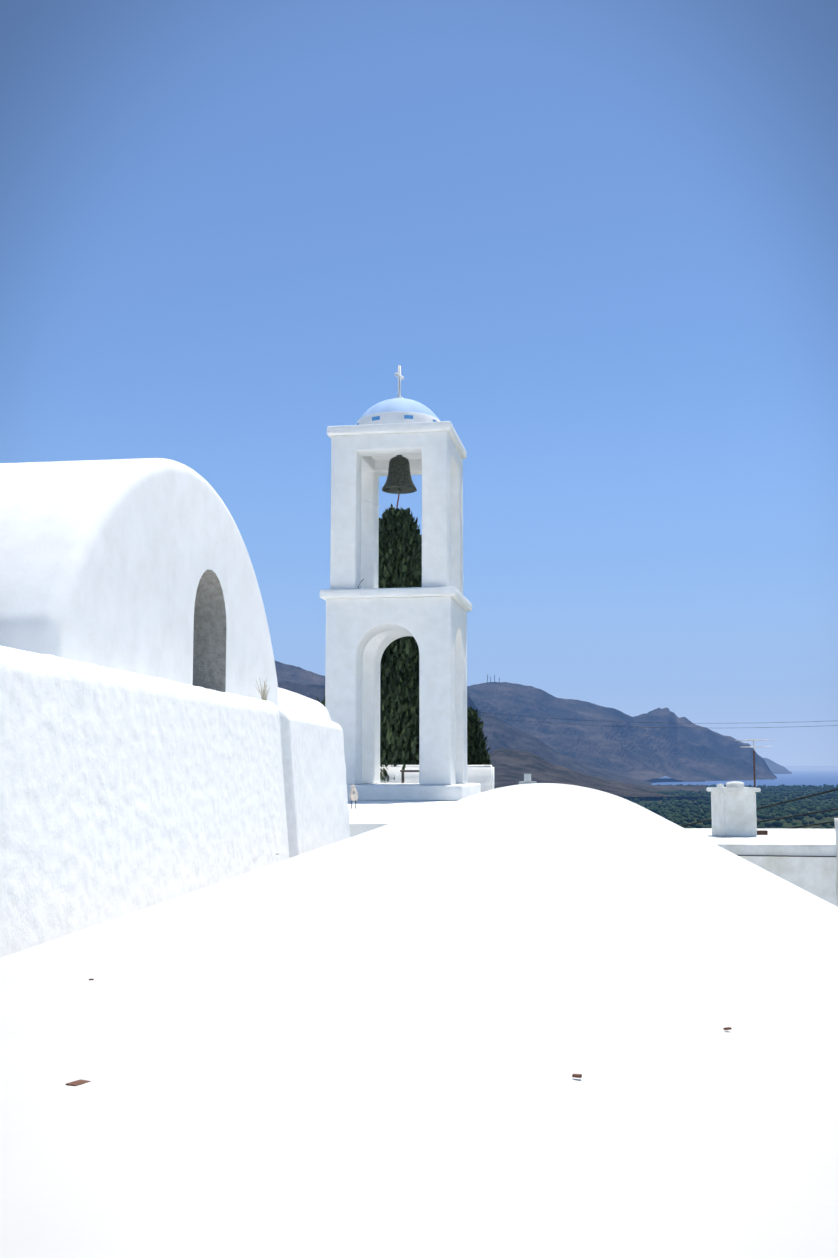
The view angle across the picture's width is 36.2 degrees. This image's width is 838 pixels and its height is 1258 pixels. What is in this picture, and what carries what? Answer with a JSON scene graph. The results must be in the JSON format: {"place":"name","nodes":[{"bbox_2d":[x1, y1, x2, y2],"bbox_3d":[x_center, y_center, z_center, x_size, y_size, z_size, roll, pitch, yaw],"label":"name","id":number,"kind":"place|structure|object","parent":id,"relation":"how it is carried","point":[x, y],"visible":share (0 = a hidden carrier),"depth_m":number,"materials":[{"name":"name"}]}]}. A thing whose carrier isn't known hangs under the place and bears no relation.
{"place":"outdoors","nodes":[
{"label":"outdoors","id":0,"kind":"place"},
{"bbox_2d":[0,646,349,957],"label":"wall","id":1,"kind":"structure","parent":0,"point":[122,793],"depth_m":5.88,"materials":[{"name":"white paint"}]},
{"bbox_2d":[0,458,277,707],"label":"barrel-vaulted chapel","id":2,"kind":"structure","parent":1,"relation":"on","point":[142,566],"depth_m":6.87,"materials":[{"name":"white paint"}]},
{"bbox_2d":[255,678,269,700],"bbox_3d":[-1.093,0.428,9.037,0.111,0.171,0.088,3,-7,-29],"label":"dry weed","id":3,"kind":"object","parent":1,"relation":"on","point":[263,693],"depth_m":9.04,"materials":[{"name":"beige plant"}]},
{"bbox_2d":[278,687,330,720],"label":"roof","id":4,"kind":"structure","parent":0,"point":[289,701],"depth_m":11.05,"materials":[{"name":"white paint"}]},
{"bbox_2d":[348,801,454,836],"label":"roof terrace","id":5,"kind":"structure","parent":0,"point":[365,816],"depth_m":15.44,"materials":[{"name":"white paint"}]},
{"bbox_2d":[349,784,357,808],"bbox_3d":[-0.840,2.159,16.523,0.113,0.310,0.332,0,-6,2],"label":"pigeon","id":6,"kind":"object","parent":5,"relation":"on","point":[353,794],"depth_m":16.43,"materials":[{"name":"white"}]},
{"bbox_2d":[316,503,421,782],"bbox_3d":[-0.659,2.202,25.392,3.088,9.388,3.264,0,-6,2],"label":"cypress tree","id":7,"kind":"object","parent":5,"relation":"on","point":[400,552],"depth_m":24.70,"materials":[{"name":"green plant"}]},
{"bbox_2d":[320,421,480,800],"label":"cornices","id":8,"kind":"object","parent":5,"relation":"on","point":[396,792],"depth_m":20.54,"materials":[{"name":"white paint"}]},
{"bbox_2d":[325,596,466,784],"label":"tower","id":9,"kind":"structure","parent":8,"relation":"on","point":[362,634],"depth_m":20.58,"materials":[{"name":"white paint"}]},
{"bbox_2d":[330,431,462,594],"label":"tower","id":10,"kind":"structure","parent":8,"relation":"on","point":[359,465],"depth_m":20.95,"materials":[{"name":"white paint"}]},
{"bbox_2d":[382,455,416,493],"bbox_3d":[-0.337,-2.663,21.843,0.600,0.740,0.600,-1,-6,9],"label":"church bell","id":11,"kind":"object","parent":10,"relation":"attached to","point":[399,480],"depth_m":21.69,"materials":[{"name":"grey metal"}]},
{"bbox_2d":[357,411,439,424],"bbox_3d":[-0.337,-3.389,21.920,1.440,0.283,1.440,-1,-6,9],"label":"tower drum","id":12,"kind":"object","parent":8,"relation":"on","point":[391,417],"depth_m":21.27,"materials":[{"name":"white paint"}]},
{"bbox_2d":[357,415,436,424],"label":"dome windows","id":13,"kind":"structure","parent":12,"relation":"in","point":[405,417],"depth_m":21.27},
{"bbox_2d":[360,398,438,418],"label":"dome","id":14,"kind":"structure","parent":12,"relation":"on","point":[399,404],"depth_m":21.43,"materials":[{"name":"white paint"}]},
{"bbox_2d":[395,365,403,397],"bbox_3d":[-0.337,-4.226,22.009,0.121,0.620,0.274,-1,-6,9],"label":"cross","id":15,"kind":"object","parent":14,"relation":"on","point":[399,375],"depth_m":21.99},
{"bbox_2d":[400,770,418,782],"bbox_3d":[-0.115,2.595,22.522,0.400,0.228,0.220,-1,-6,9],"label":"bench","id":16,"kind":"object","parent":8,"relation":"on","point":[402,776],"depth_m":22.45,"materials":[{"name":"grey wood"}]},
{"bbox_2d":[380,765,493,791],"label":"parapet wall","id":17,"kind":"structure","parent":5,"relation":"on","point":[483,775],"depth_m":23.69,"materials":[{"name":"white paint"}]},
{"bbox_2d":[0,0,837,765],"label":"sky","id":18,"kind":"structure","parent":0,"point":[597,240],"materials":[{"name":"blue"}]},
{"bbox_2d":[467,705,490,764],"bbox_3d":[1.058,4.770,27.136,1.678,6.240,1.702,0,-6,2],"label":"cypress tree","id":19,"kind":"object","parent":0,"point":[477,753],"depth_m":27.16,"materials":[{"name":"green plant"}]},
{"bbox_2d":[278,681,704,784],"bbox_3d":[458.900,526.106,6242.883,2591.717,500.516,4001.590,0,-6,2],"label":"mountain spur","id":20,"kind":"structure","parent":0,"point":[499,733],"depth_m":6070.68,"materials":[{"name":"stone"}]},
{"bbox_2d":[274,660,776,781],"bbox_3d":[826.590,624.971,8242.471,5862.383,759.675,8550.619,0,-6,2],"label":"mountain","id":21,"kind":"structure","parent":0,"point":[682,749],"depth_m":8393.10,"materials":[{"name":"stone"}]},
{"bbox_2d":[488,748,705,796],"bbox_3d":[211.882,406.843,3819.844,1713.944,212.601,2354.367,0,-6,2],"label":"foothills","id":22,"kind":"structure","parent":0,"point":[511,767],"depth_m":3715.34,"materials":[{"name":"grey stone"}]},
{"bbox_2d":[633,786,837,828],"bbox_3d":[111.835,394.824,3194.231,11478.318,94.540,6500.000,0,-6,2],"label":"coastal plain ground","id":23,"kind":"structure","parent":0,"point":[787,825],"depth_m":1932.39,"materials":[{"name":"green plant"}]},
{"bbox_2d":[619,784,837,828],"bbox_3d":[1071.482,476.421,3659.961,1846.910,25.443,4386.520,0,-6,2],"label":"olive grove trees","id":24,"kind":"object","parent":23,"relation":"on","point":[688,808],"depth_m":2607.14,"materials":[{"name":"green plant"}]},
{"bbox_2d":[685,828,836,905],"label":"flat roof house","id":25,"kind":"structure","parent":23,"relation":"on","point":[815,876],"depth_m":16.14,"materials":[{"name":"white paint"}]},
{"bbox_2d":[478,712,837,856],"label":"power lines","id":26,"kind":"object","parent":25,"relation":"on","point":[759,807],"depth_m":27.25,"materials":[{"name":"black"}]},
{"bbox_2d":[706,781,760,836],"bbox_3d":[4.478,2.554,18.237,0.580,0.770,0.580,1,-6,-10],"label":"roof chimney","id":27,"kind":"object","parent":25,"relation":"on","point":[733,809],"depth_m":18.01,"materials":[{"name":"white paint"}]},
{"bbox_2d":[735,739,767,834],"bbox_3d":[4.880,2.286,18.599,0.518,1.380,0.748,0,-6,2],"label":"aerial pole","id":28,"kind":"object","parent":25,"relation":"on","point":[762,832],"depth_m":18.60,"materials":[{"name":"metal"}]},
{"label":"village house roofs","id":29,"kind":"object","parent":23,"relation":"on","visible":0},
{"bbox_2d":[0,783,837,1257],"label":"vault roof","id":30,"kind":"structure","parent":29,"relation":"on","point":[386,1041],"depth_m":0.69,"materials":[{"name":"white paint"}]},
{"bbox_2d":[66,978,731,1085],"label":"leaves","id":31,"kind":"object","parent":30,"relation":"on","point":[78,1082],"depth_m":0.62,"materials":[{"name":"brown plant"}]},
{"bbox_2d":[519,774,536,784],"bbox_3d":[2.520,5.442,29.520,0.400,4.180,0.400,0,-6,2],"label":"roof vent","id":32,"kind":"object","parent":30,"relation":"on","point":[527,777],"depth_m":29.68,"materials":[{"name":"white paint"}]},
{"bbox_2d":[834,818,837,906],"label":"wall","id":33,"kind":"structure","parent":29,"relation":"on","point":[836,824],"depth_m":10.52,"materials":[{"name":"white paint"}]},
{"bbox_2d":[651,766,837,786],"bbox_3d":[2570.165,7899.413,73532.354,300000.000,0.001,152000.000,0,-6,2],"label":"sea water","id":34,"kind":"structure","parent":0,"point":[813,775],"depth_m":8822.59,"materials":[{"name":"blue liquid"}]},
{"bbox_2d":[763,758,791,773],"bbox_3d":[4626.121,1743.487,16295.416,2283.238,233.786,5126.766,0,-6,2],"label":"distant headland","id":35,"kind":"structure","parent":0,"point":[775,768],"depth_m":15520.77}
]}

